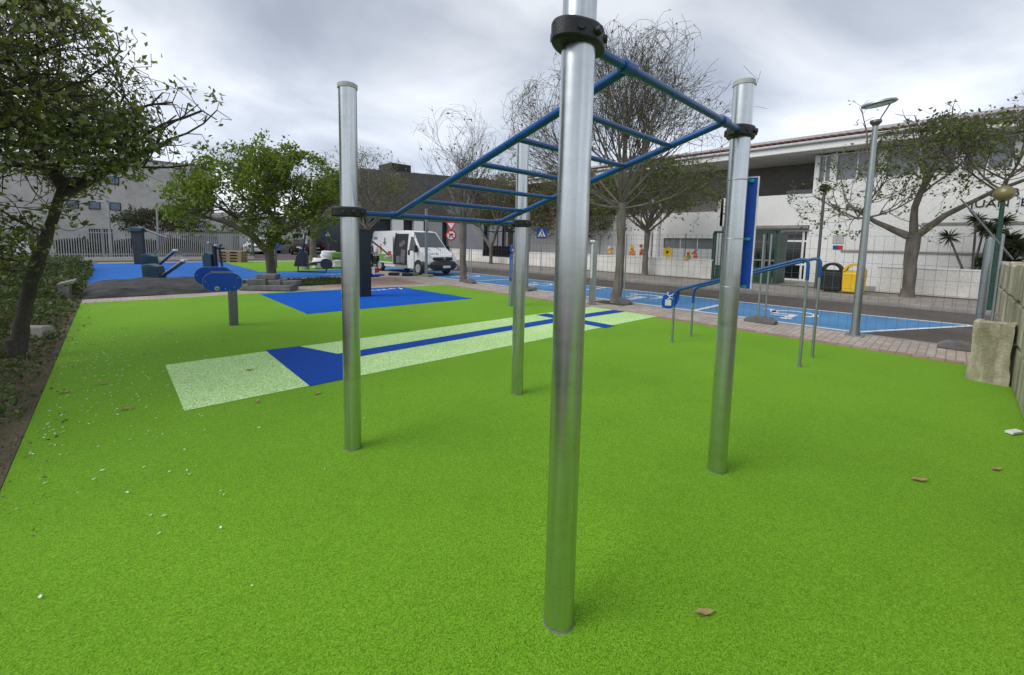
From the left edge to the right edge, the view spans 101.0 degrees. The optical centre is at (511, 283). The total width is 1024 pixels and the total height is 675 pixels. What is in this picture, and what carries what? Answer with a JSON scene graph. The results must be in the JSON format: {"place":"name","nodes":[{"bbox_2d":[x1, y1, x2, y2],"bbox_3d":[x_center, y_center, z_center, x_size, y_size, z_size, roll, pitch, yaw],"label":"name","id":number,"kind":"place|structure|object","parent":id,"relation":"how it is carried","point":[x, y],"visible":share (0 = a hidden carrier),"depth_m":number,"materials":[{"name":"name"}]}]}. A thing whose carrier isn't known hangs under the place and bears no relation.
{"place":"outdoors","nodes":[
{"label":"outdoors","id":0,"kind":"place"},
{"bbox_2d":[0,253,201,489],"bbox_3d":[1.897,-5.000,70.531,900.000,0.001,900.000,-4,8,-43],"label":"ground","id":1,"kind":"structure","parent":0,"point":[75,314],"depth_m":27.56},
{"bbox_2d":[0,276,88,488],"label":"planting bed","id":2,"kind":"object","parent":1,"relation":"on","point":[13,425],"visible":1,"depth_m":4.68,"materials":[{"name":"soil"}]},
{"bbox_2d":[10,325,54,338],"bbox_3d":[-7.879,0.803,6.939,0.578,0.239,0.189,1,6,0],"label":"stone slab","id":3,"kind":"object","parent":2,"relation":"on","point":[37,330],"depth_m":6.86,"materials":[{"name":"stone"}]},
{"bbox_2d":[0,254,85,273],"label":"ivy mound","id":4,"kind":"object","parent":2,"relation":"on","point":[70,262],"visible":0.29,"depth_m":17.19,"materials":[{"name":"green plant"}]},
{"bbox_2d":[0,287,89,613],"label":"leaf litter","id":5,"kind":"object","parent":2,"relation":"on","point":[14,433],"visible":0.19,"depth_m":5.09,"materials":[{"name":"plant"}]},
{"bbox_2d":[0,259,95,448],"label":"weeds","id":6,"kind":"object","parent":2,"relation":"on","point":[45,310],"visible":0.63,"depth_m":7.94,"materials":[{"name":"plant"}]},
{"bbox_2d":[56,278,76,298],"bbox_3d":[-12.340,0.112,11.716,0.351,0.515,1.851,-4,8,-43],"label":"rock","id":7,"kind":"object","parent":2,"relation":"on","point":[64,289],"visible":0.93,"depth_m":11.15,"materials":[{"name":"stone"}]},
{"bbox_2d":[0,0,230,360],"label":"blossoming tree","id":8,"kind":"object","parent":2,"relation":"on","point":[38,133],"visible":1,"depth_m":5.30,"materials":[{"name":"green plant"}]},
{"bbox_2d":[96,200,112,256],"bbox_3d":[-27.503,-3.600,28.506,0.733,4.000,0.234,1,6,0],"label":"street lamp","id":9,"kind":"object","parent":1,"relation":"on","point":[109,222],"visible":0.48,"depth_m":28.46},
{"bbox_2d":[0,151,214,252],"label":"stone building","id":10,"kind":"structure","parent":1,"relation":"on","point":[134,194],"depth_m":39.05,"materials":[{"name":"concrete"}]},
{"bbox_2d":[88,201,100,209],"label":"window","id":11,"kind":"structure","parent":10,"relation":"in","point":[95,205],"depth_m":38.77,"materials":[{"name":"blue"}]},
{"bbox_2d":[89,229,112,251],"bbox_3d":[-38.225,-3.970,39.299,1.600,2.200,0.060,-4,8,-43],"label":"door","id":12,"kind":"structure","parent":10,"relation":"in","point":[89,229],"depth_m":39.14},
{"bbox_2d":[109,202,120,210],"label":"window","id":13,"kind":"structure","parent":10,"relation":"in","point":[113,206],"depth_m":39.69,"materials":[{"name":"blue"}]},
{"bbox_2d":[53,237,202,256],"bbox_3d":[-28.776,-2.698,32.132,8.522,1.766,1.643,-4,8,-43],"label":"hedge","id":14,"kind":"object","parent":1,"relation":"on","point":[182,250],"visible":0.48,"depth_m":31.21,"materials":[{"name":"green plant"}]},
{"bbox_2d":[37,227,253,260],"bbox_3d":[-24.715,-2.689,29.575,11.450,2.100,0.300,-4,8,-43],"label":"picket fence","id":15,"kind":"object","parent":1,"relation":"on","point":[109,258],"visible":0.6,"depth_m":28.52,"materials":[{"name":"metal"}]},
{"bbox_2d":[107,204,211,256],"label":"round tree","id":16,"kind":"object","parent":1,"relation":"on","point":[145,216],"visible":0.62,"depth_m":31.58,"materials":[{"name":"green plant"}]},
{"bbox_2d":[182,229,238,255],"bbox_3d":[-27.219,-3.658,38.096,4.100,2.280,3.200,-4,8,-43],"label":"grey hut","id":17,"kind":"object","parent":1,"relation":"on","point":[218,232],"visible":0.33,"depth_m":37.19,"materials":[{"name":"metal"}]},
{"bbox_2d":[218,234,231,250],"bbox_3d":[-25.553,-3.432,37.588,1.000,1.900,0.040,-4,8,-43],"label":"door","id":18,"kind":"structure","parent":17,"relation":"in","point":[218,234],"depth_m":37.61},
{"bbox_2d":[86,262,340,283],"bbox_3d":[-15.762,-0.816,23.042,10.400,0.001,14.950,-4,8,-43],"label":"blue court","id":19,"kind":"object","parent":1,"relation":"on","point":[106,271],"visible":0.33,"depth_m":20.73,"materials":[{"name":"rubber"}]},
{"bbox_2d":[129,227,167,263],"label":"training column","id":20,"kind":"structure","parent":19,"relation":"on","point":[138,240],"depth_m":24.90,"materials":[{"name":"metal"}]},
{"bbox_2d":[140,249,177,264],"bbox_3d":[-18.095,-1.252,21.700,1.499,1.040,0.472,0,6,-15],"label":"step machine","id":21,"kind":"object","parent":19,"relation":"on","point":[148,258],"visible":0.75,"depth_m":21.48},
{"bbox_2d":[141,259,187,277],"bbox_3d":[-13.823,-0.571,16.853,1.499,0.800,0.472,0,6,-8],"label":"step machine","id":22,"kind":"object","parent":19,"relation":"on","point":[153,270],"visible":0.85,"depth_m":16.65,"materials":[{"name":"metal"}]},
{"bbox_2d":[202,242,224,266],"bbox_3d":[-15.161,-1.385,21.484,1.078,1.482,0.365,1,6,2],"label":"exercise bike","id":23,"kind":"object","parent":19,"relation":"on","point":[209,259],"visible":0.97,"depth_m":21.37,"materials":[{"name":"metal"}]},
{"bbox_2d":[294,235,332,272],"bbox_3d":[-10.246,-1.562,21.776,1.966,1.984,0.437,2,6,4],"label":"rowing machine","id":24,"kind":"object","parent":19,"relation":"on","point":[302,259],"visible":0.92,"depth_m":21.65,"materials":[{"name":"metal"}]},
{"bbox_2d":[214,213,309,241],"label":"white building","id":25,"kind":"structure","parent":1,"relation":"on","point":[218,226],"depth_m":54.44,"materials":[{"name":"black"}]},
{"bbox_2d":[313,162,514,251],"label":"hall building","id":26,"kind":"structure","parent":1,"relation":"on","point":[440,228],"depth_m":51.48,"materials":[{"name":"grey concrete"}]},
{"bbox_2d":[317,252,990,315],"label":"kerb","id":27,"kind":"structure","parent":1,"relation":"on","point":[915,306],"depth_m":15.01,"materials":[{"name":"concrete"}]},
{"bbox_2d":[493,256,875,290],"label":"schoolyard","id":28,"kind":"structure","parent":1,"relation":"on","point":[796,283],"depth_m":19.95,"materials":[{"name":"concrete"}]},
{"bbox_2d":[461,171,553,257],"bbox_3d":[0.071,-5.405,34.400,7.235,7.532,9.215,-4,8,-43],"label":"yard tree","id":29,"kind":"object","parent":28,"relation":"on","point":[491,216],"visible":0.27,"depth_m":33.02,"materials":[{"name":"green plant"}]},
{"bbox_2d":[528,168,626,243],"bbox_3d":[4.471,-4.697,29.748,7.503,7.205,6.897,1,6,-3],"label":"yard tree","id":30,"kind":"object","parent":28,"relation":"on","point":[550,213],"visible":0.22,"depth_m":29.78,"materials":[{"name":"green plant"}]},
{"bbox_2d":[450,233,713,278],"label":"boundary wall","id":31,"kind":"structure","parent":28,"relation":"on","point":[677,265],"depth_m":24.39,"materials":[{"name":"paint"}]},
{"bbox_2d":[483,231,512,256],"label":"railing gate","id":32,"kind":"structure","parent":31,"relation":"attached to","point":[503,251],"depth_m":33.19,"materials":[{"name":"black"}]},
{"bbox_2d":[711,231,787,283],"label":"entrance gate","id":33,"kind":"structure","parent":28,"relation":"on","point":[781,247],"depth_m":19.95,"materials":[{"name":"metal"}]},
{"bbox_2d":[875,266,980,298],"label":"boundary wall","id":34,"kind":"structure","parent":28,"relation":"on","point":[941,284],"depth_m":15.56,"materials":[{"name":"paint"}]},
{"bbox_2d":[936,209,1023,269],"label":"spiky shrub","id":35,"kind":"object","parent":28,"relation":"on","point":[1009,239],"visible":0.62,"depth_m":15.85,"materials":[{"name":"green plant"}]},
{"bbox_2d":[1005,238,1023,261],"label":"spiky shrub","id":36,"kind":"object","parent":28,"relation":"on","point":[1019,247],"visible":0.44,"depth_m":15.32,"materials":[{"name":"green plant"}]},
{"bbox_2d":[506,105,1023,285],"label":"school building","id":37,"kind":"structure","parent":1,"relation":"on","point":[776,165],"depth_m":20.60,"materials":[{"name":"paint"}]},
{"bbox_2d":[665,238,680,247],"bbox_3d":[10.099,-2.534,26.479,0.080,0.630,1.050,-4,8,-43],"label":"window","id":38,"kind":"structure","parent":37,"relation":"in","point":[669,241],"depth_m":26.46,"materials":[{"name":"grey"}]},
{"bbox_2d":[681,238,697,248],"bbox_3d":[10.821,-2.445,25.722,0.080,0.630,1.050,-4,8,-43],"label":"window","id":39,"kind":"structure","parent":37,"relation":"in","point":[693,242],"depth_m":25.67,"materials":[{"name":"grey"}]},
{"bbox_2d":[698,239,711,248],"bbox_3d":[11.542,-2.356,24.964,0.080,0.630,1.050,-4,8,-43],"label":"window","id":40,"kind":"structure","parent":37,"relation":"in","point":[701,242],"depth_m":25.07,"materials":[{"name":"grey"}]},
{"bbox_2d":[781,230,808,280],"bbox_3d":[14.655,-1.476,21.989,0.090,2.625,1.270,-4,8,-43],"label":"door","id":41,"kind":"structure","parent":37,"relation":"in","point":[797,243],"depth_m":21.88,"materials":[{"name":"white"}]},
{"bbox_2d":[786,189,812,194],"bbox_3d":[16.014,-4.691,23.441,0.080,1.000,1.400,-4,8,-43],"label":"balcony window","id":42,"kind":"structure","parent":37,"relation":"in","point":[809,190],"depth_m":23.38,"materials":[{"name":"grey"}]},
{"bbox_2d":[819,154,830,182],"bbox_3d":[15.390,-5.630,20.706,0.080,1.330,0.430,-4,8,-43],"label":"window","id":43,"kind":"structure","parent":37,"relation":"in","point":[822,175],"depth_m":20.70,"materials":[{"name":"grey"}]},
{"bbox_2d":[837,149,879,180],"bbox_3d":[16.239,-5.526,19.815,0.080,1.330,1.500,-4,8,-43],"label":"window","id":44,"kind":"structure","parent":37,"relation":"in","point":[859,160],"depth_m":19.92,"materials":[{"name":"grey"}]},
{"bbox_2d":[887,141,956,177],"bbox_3d":[17.693,-5.347,18.289,0.080,1.330,2.130,-4,8,-43],"label":"window","id":45,"kind":"structure","parent":37,"relation":"in","point":[905,164],"depth_m":18.46,"materials":[{"name":"grey"}]},
{"bbox_2d":[963,134,1014,170],"bbox_3d":[19.057,-5.179,16.857,0.080,1.330,1.300,-4,8,-43],"label":"window","id":46,"kind":"structure","parent":37,"relation":"in","point":[995,157],"depth_m":16.70,"materials":[{"name":"grey"}]},
{"bbox_2d":[239,283,298,290],"bbox_3d":[-8.138,0.119,14.093,1.750,0.170,0.550,1,6,0],"label":"concrete slab","id":47,"kind":"object","parent":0,"point":[272,287],"depth_m":13.82,"materials":[{"name":"concrete"}]},
{"bbox_2d":[247,278,266,284],"bbox_3d":[-8.473,-0.069,14.098,0.550,0.190,0.500,0,6,-17],"label":"concrete slab","id":48,"kind":"object","parent":47,"relation":"on","point":[252,281],"depth_m":13.87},
{"bbox_2d":[266,279,287,284],"bbox_3d":[-7.968,-0.061,14.234,0.620,0.170,0.450,2,6,6],"label":"concrete slab","id":49,"kind":"object","parent":47,"relation":"on","point":[273,281],"depth_m":14.01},
{"bbox_2d":[256,273,279,278],"bbox_3d":[-8.197,-0.244,14.201,0.600,0.160,0.420,1,6,-6],"label":"concrete slab","id":50,"kind":"object","parent":49,"relation":"on","point":[267,276],"depth_m":14.01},
{"bbox_2d":[281,280,300,284],"bbox_3d":[-7.459,-0.031,14.237,0.500,0.140,0.400,1,6,0],"label":"concrete slab","id":51,"kind":"object","parent":47,"relation":"on","point":[291,282],"depth_m":14.04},
{"bbox_2d":[224,261,340,271],"bbox_3d":[-14.216,-1.172,27.037,5.640,0.001,10.450,-4,8,-43],"label":"green court","id":52,"kind":"object","parent":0,"point":[281,266],"visible":0.6,"depth_m":25.37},
{"bbox_2d":[312,258,331,268],"bbox_3d":[-11.171,-1.212,24.872,1.196,0.619,0.978,-4,8,-43],"label":"sack","id":53,"kind":"object","parent":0,"point":[315,260],"visible":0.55,"depth_m":24.42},
{"bbox_2d":[320,251,335,259],"bbox_3d":[-10.923,-1.681,25.068,0.863,0.550,0.894,-4,8,-43],"label":"sack","id":54,"kind":"object","parent":53,"relation":"on","point":[325,254],"visible":0.79,"depth_m":24.70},
{"bbox_2d":[0,285,1023,674],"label":"court floor","id":55,"kind":"structure","parent":0,"point":[816,529],"depth_m":2.75,"materials":[{"name":"rubber"}]},
{"bbox_2d":[16,308,364,597],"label":"petals","id":56,"kind":"object","parent":55,"relation":"on","point":[39,596],"visible":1,"depth_m":4.22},
{"bbox_2d":[194,267,242,325],"bbox_3d":[-5.824,0.258,8.385,0.918,1.162,0.461,-1,6,-20],"label":"exercise station","id":57,"kind":"object","parent":55,"relation":"on","point":[220,279],"visible":0.99,"depth_m":8.28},
{"bbox_2d":[261,287,472,313],"bbox_3d":[-4.534,0.393,13.053,4.820,0.001,4.560,-4,8,-43],"label":"blue patch","id":58,"kind":"object","parent":55,"relation":"on","point":[309,302],"visible":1,"depth_m":12.51,"materials":[{"name":"rubber"}]},
{"bbox_2d":[359,229,390,296],"bbox_3d":[-4.289,-0.644,13.173,1.045,2.060,0.450,-4,8,-43],"label":"fitness machine","id":59,"kind":"object","parent":58,"relation":"on","point":[366,271],"visible":0.93,"depth_m":12.89,"materials":[{"name":"metal"}]},
{"bbox_2d":[165,307,655,410],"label":"pale lane","id":60,"kind":"structure","parent":55,"relation":"on","point":[209,382],"depth_m":6.10,"materials":[{"name":"rubber"}]},
{"bbox_2d":[266,310,624,385],"bbox_3d":[-0.099,0.928,8.463,8.119,0.001,2.120,-4,7,-42],"label":"blue marking","id":61,"kind":"object","parent":60,"relation":"on","point":[309,366],"visible":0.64,"depth_m":6.38,"materials":[{"name":"rubber"}]},
{"bbox_2d":[508,245,513,305],"bbox_3d":[-0.013,-0.222,11.633,0.119,1.699,0.333,5,6,31],"label":"sign post","id":62,"kind":"object","parent":55,"relation":"on","point":[511,277],"visible":0.98,"depth_m":11.61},
{"bbox_2d":[331,0,757,633],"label":"monkey bars","id":63,"kind":"object","parent":55,"relation":"on","point":[579,36],"visible":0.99,"depth_m":2.57,"materials":[{"name":"metal"}]},
{"bbox_2d":[719,176,759,288],"bbox_3d":[1.686,-0.380,3.170,0.204,0.838,0.207,-4,8,-43],"label":"information board","id":64,"kind":"object","parent":63,"relation":"attached to","point":[750,231],"visible":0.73,"depth_m":3.17,"materials":[{"name":"metal"}]},
{"bbox_2d":[694,608,717,614],"bbox_3d":[0.928,1.564,2.017,0.113,0.013,0.035,1,6,-6],"label":"dry leaf","id":65,"kind":"object","parent":55,"relation":"on","point":[705,611],"visible":1,"depth_m":2.02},
{"bbox_2d":[662,257,821,366],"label":"parallel bars","id":66,"kind":"object","parent":55,"relation":"on","point":[670,299],"visible":0.97,"depth_m":6.80,"materials":[{"name":"metal"}]},
{"bbox_2d":[965,318,1016,386],"bbox_3d":[6.552,0.935,5.763,0.345,0.870,0.413,-3,7,-36],"label":"stone block","id":67,"kind":"object","parent":55,"relation":"on","point":[991,353],"depth_m":5.67,"materials":[{"name":"stone"}]},
{"bbox_2d":[994,261,1023,417],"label":"stone wall","id":68,"kind":"structure","parent":55,"relation":"on","point":[1009,308],"depth_m":5.96,"materials":[{"name":"stone"}]},
{"bbox_2d":[1,0,1023,215],"label":"sky","id":69,"kind":"structure","parent":0,"point":[278,65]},
{"bbox_2d":[81,260,970,364],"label":"paving","id":70,"kind":"structure","parent":0,"point":[916,348],"depth_m":10.69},
{"bbox_2d":[82,276,213,299],"bbox_3d":[-11.825,0.022,13.964,3.300,0.282,4.500,-4,8,-43],"label":"mulch bed","id":71,"kind":"object","parent":70,"relation":"on","point":[131,287],"visible":0.81,"depth_m":12.76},
{"bbox_2d":[151,128,368,273],"bbox_3d":[-9.846,-3.013,16.775,6.882,5.944,6.424,-4,8,-43],"label":"green tree","id":72,"kind":"object","parent":70,"relation":"on","point":[264,197],"visible":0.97,"depth_m":15.98,"materials":[{"name":"green plant"}]},
{"bbox_2d":[243,276,340,285],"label":"turf grass","id":73,"kind":"structure","parent":70,"relation":"on","point":[315,281],"depth_m":16.99,"materials":[{"name":"plant"}]},
{"bbox_2d":[312,146,425,228],"bbox_3d":[-8.303,-4.453,24.250,6.102,7.436,6.318,-4,8,-43],"label":"young tree","id":74,"kind":"object","parent":70,"relation":"on","point":[374,201],"visible":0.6,"depth_m":23.87,"materials":[{"name":"grey plant"}]},
{"bbox_2d":[321,277,424,286],"bbox_3d":[-6.040,-0.083,17.677,3.863,0.001,3.471,-2,7,-32],"label":"paving patch","id":75,"kind":"object","parent":70,"relation":"on","point":[385,281],"visible":0.6,"depth_m":17.55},
{"bbox_2d":[422,209,433,276],"bbox_3d":[-4.124,-1.982,20.624,0.300,3.305,0.620,-4,8,-43],"label":"marker post","id":76,"kind":"object","parent":70,"relation":"on","point":[426,242],"visible":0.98,"depth_m":20.65,"materials":[{"name":"metal"}]},
{"bbox_2d":[414,234,469,278],"bbox_3d":[-3.374,-1.281,19.590,0.041,2.010,4.541,-4,8,-43],"label":"fence","id":77,"kind":"object","parent":70,"relation":"on","point":[440,258],"visible":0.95,"depth_m":19.59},
{"bbox_2d":[400,99,513,281],"bbox_3d":[-1.945,-3.984,18.288,4.915,7.923,4.894,3,6,21],"label":"bare tree","id":78,"kind":"object","parent":70,"relation":"on","point":[465,214],"visible":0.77,"depth_m":17.86,"materials":[{"name":"grey plant"}]},
{"bbox_2d":[525,286,532,290],"bbox_3d":[0.461,0.174,15.638,0.240,0.160,0.660,-4,8,-43],"label":"fence weight","id":79,"kind":"object","parent":70,"relation":"on","point":[528,289],"visible":0.43,"depth_m":15.43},
{"bbox_2d":[471,234,513,284],"bbox_3d":[-0.642,-0.945,16.723,0.041,2.010,3.191,-4,8,-43],"label":"fence","id":80,"kind":"object","parent":79,"relation":"on","point":[485,260],"visible":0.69,"depth_m":17.19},
{"bbox_2d":[526,212,536,290],"bbox_3d":[0.651,-1.202,15.700,0.300,2.905,0.620,-4,8,-43],"label":"marker post","id":81,"kind":"object","parent":70,"relation":"on","point":[528,233],"visible":0.4,"depth_m":15.73,"materials":[{"name":"metal"}]},
{"bbox_2d":[526,234,621,296],"bbox_3d":[1.901,-0.632,14.053,0.041,2.010,3.991,-4,8,-43],"label":"fence","id":82,"kind":"object","parent":70,"relation":"on","point":[536,250],"visible":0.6,"depth_m":14.67,"materials":[{"name":"metal"}]},
{"bbox_2d":[587,240,597,304],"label":"information pillar","id":83,"kind":"structure","parent":70,"relation":"on","point":[593,272],"depth_m":12.20,"materials":[{"name":"metal"}]},
{"bbox_2d":[615,298,632,304],"bbox_3d":[3.279,0.520,12.680,0.240,0.160,0.660,-4,8,-43],"label":"fence weight","id":84,"kind":"object","parent":70,"relation":"on","point":[623,301],"visible":0.87,"depth_m":12.51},
{"bbox_2d":[499,9,766,302],"bbox_3d":[3.120,-3.362,12.497,6.935,8.016,7.618,-4,8,-43],"label":"bare tree","id":85,"kind":"object","parent":70,"relation":"on","point":[627,114],"visible":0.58,"depth_m":11.66,"materials":[{"name":"grey plant"}]},
{"bbox_2d":[444,284,967,364],"bbox_3d":[4.869,0.978,9.120,0.240,0.001,22.300,-4,8,-43],"label":"paving border","id":86,"kind":"object","parent":70,"relation":"on","point":[895,352],"visible":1,"depth_m":8.26,"materials":[{"name":"concrete"}]},
{"bbox_2d":[744,315,777,324],"bbox_3d":[5.870,0.839,9.961,0.240,0.160,0.660,-4,8,-43],"label":"fence weight","id":87,"kind":"object","parent":70,"relation":"on","point":[762,319],"visible":1,"depth_m":9.86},
{"bbox_2d":[623,234,764,315],"bbox_3d":[4.606,-0.299,11.215,0.041,2.010,3.661,-4,8,-43],"label":"fence","id":88,"kind":"object","parent":87,"relation":"on","point":[762,258],"visible":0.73,"depth_m":11.16,"materials":[{"name":"metal"}]},
{"bbox_2d":[844,97,898,337],"bbox_3d":[7.129,-1.252,8.461,0.557,4.676,0.557,-4,8,-43],"label":"street lamp","id":89,"kind":"object","parent":70,"relation":"on","point":[854,331],"visible":1,"depth_m":8.43,"materials":[{"name":"metal"}]},
{"bbox_2d":[937,340,971,351],"bbox_3d":[8.124,1.117,7.595,0.240,0.160,0.660,-4,8,-43],"label":"fence weight","id":90,"kind":"object","parent":70,"relation":"on","point":[960,345],"visible":0.7,"depth_m":7.59,"materials":[{"name":"concrete"}]},
{"bbox_2d":[764,234,1004,340],"bbox_3d":[7.152,0.014,8.542,0.041,2.010,3.531,-4,8,-43],"label":"fence","id":91,"kind":"object","parent":90,"relation":"on","point":[1000,252],"visible":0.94,"depth_m":8.02,"materials":[{"name":"metal"}]},
{"bbox_2d":[226,251,990,342],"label":"road","id":92,"kind":"structure","parent":0,"point":[957,333],"depth_m":13.14,"materials":[{"name":"asphalt"}]},
{"bbox_2d":[259,239,291,252],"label":"parked car","id":93,"kind":"object","parent":92,"relation":"on","point":[283,247],"visible":0.28,"depth_m":48.89,"materials":[{"name":"silver metal"}]},
{"bbox_2d":[289,238,309,254],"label":"parked car","id":94,"kind":"object","parent":92,"relation":"on","point":[300,244],"visible":0.53,"depth_m":44.53,"materials":[{"name":"black"}]},
{"bbox_2d":[276,170,335,260],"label":"street tree","id":95,"kind":"object","parent":92,"relation":"on","point":[313,251],"visible":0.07,"depth_m":32.55,"materials":[{"name":"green plant"}]},
{"bbox_2d":[297,240,324,252],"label":"parked car","id":96,"kind":"object","parent":92,"relation":"on","point":[320,246],"visible":0.2,"depth_m":49.62,"materials":[{"name":"black"}]},
{"bbox_2d":[384,270,936,344],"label":"kerb","id":97,"kind":"structure","parent":92,"relation":"on","point":[740,317],"depth_m":9.77,"materials":[{"name":"concrete"}]},
{"bbox_2d":[375,267,964,332],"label":"parking lane","id":98,"kind":"structure","parent":92,"relation":"on","point":[842,321],"depth_m":12.01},
{"bbox_2d":[372,230,456,274],"bbox_3d":[-5.460,-1.847,23.418,5.718,2.466,2.288,6,7,41],"label":"white van","id":99,"kind":"object","parent":98,"relation":"on","point":[398,246],"visible":0.9,"depth_m":22.44,"materials":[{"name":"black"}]},
{"bbox_2d":[455,275,818,318],"bbox_3d":[2.405,0.214,16.589,1.796,0.001,15.808,-4,8,-43],"label":"road symbol","id":100,"kind":"object","parent":98,"relation":"on","point":[790,316],"visible":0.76,"depth_m":12.02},
{"bbox_2d":[386,270,972,331],"bbox_3d":[0.895,-0.005,18.534,3.650,0.001,26.489,-4,8,-43],"label":"road marking","id":101,"kind":"object","parent":98,"relation":"on","point":[764,304],"visible":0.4,"depth_m":11.47,"materials":[{"name":"paint"}]},
{"bbox_2d":[960,198,1013,319],"bbox_3d":[10.295,-0.378,9.229,1.321,2.913,0.149,1,6,-4],"label":"boundary post","id":102,"kind":"object","parent":92,"relation":"on","point":[987,275],"visible":0.78,"depth_m":9.21,"materials":[{"name":"metal"}]},
{"bbox_2d":[317,251,990,310],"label":"sidewalk","id":103,"kind":"structure","parent":0,"point":[949,302],"depth_m":16.36,"materials":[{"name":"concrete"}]},
{"bbox_2d":[446,222,456,243],"bbox_3d":[-4.755,-3.213,32.910,0.880,3.150,0.113,1,6,0],"label":"traffic sign","id":104,"kind":"object","parent":103,"relation":"on","point":[451,235],"visible":0.95,"depth_m":32.80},
{"bbox_2d":[448,159,528,263],"bbox_3d":[-1.688,-5.320,32.230,5.383,7.706,6.602,-4,8,-43],"label":"slender tree","id":105,"kind":"object","parent":103,"relation":"on","point":[490,246],"visible":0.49,"depth_m":31.91,"materials":[{"name":"green plant"}]},
{"bbox_2d":[537,228,546,270],"bbox_3d":[1.742,-2.017,25.105,0.600,2.550,0.105,1,6,0],"label":"traffic sign","id":106,"kind":"object","parent":103,"relation":"on","point":[541,232],"visible":0.93,"depth_m":24.98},
{"bbox_2d":[590,151,726,275],"bbox_3d":[7.634,-3.606,22.778,7.326,6.513,8.046,-4,8,-43],"label":"leafy tree","id":107,"kind":"object","parent":103,"relation":"on","point":[678,201],"visible":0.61,"depth_m":21.48,"materials":[{"name":"green plant"}]},
{"bbox_2d":[814,184,829,288],"bbox_3d":[12.799,-1.934,17.512,0.360,4.320,0.360,-4,8,-43],"label":"street lamp","id":108,"kind":"object","parent":103,"relation":"on","point":[819,239],"visible":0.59,"depth_m":17.47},
{"bbox_2d":[820,263,843,292],"bbox_3d":[12.447,-0.242,16.406,0.520,1.140,0.680,-4,8,-43],"label":"litter bin","id":109,"kind":"object","parent":103,"relation":"on","point":[827,281],"visible":0.82,"depth_m":16.23,"materials":[{"name":"plastic"}]},
{"bbox_2d":[842,263,867,293],"bbox_3d":[12.915,-0.184,15.915,0.520,1.140,0.680,-4,8,-43],"label":"litter bin","id":110,"kind":"object","parent":103,"relation":"on","point":[847,282],"visible":0.66,"depth_m":15.83,"materials":[{"name":"plastic"}]},
{"bbox_2d":[786,90,1023,297],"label":"street tree","id":111,"kind":"object","parent":103,"relation":"on","point":[961,129],"visible":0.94,"depth_m":14.21,"materials":[{"name":"green plant"}]},
{"bbox_2d":[986,186,1015,310],"bbox_3d":[13.797,-0.988,12.004,0.435,3.540,0.435,-4,8,-43],"label":"garden lamp","id":112,"kind":"object","parent":103,"relation":"on","point":[1003,194],"visible":1,"depth_m":11.93,"materials":[{"name":"yellow"}]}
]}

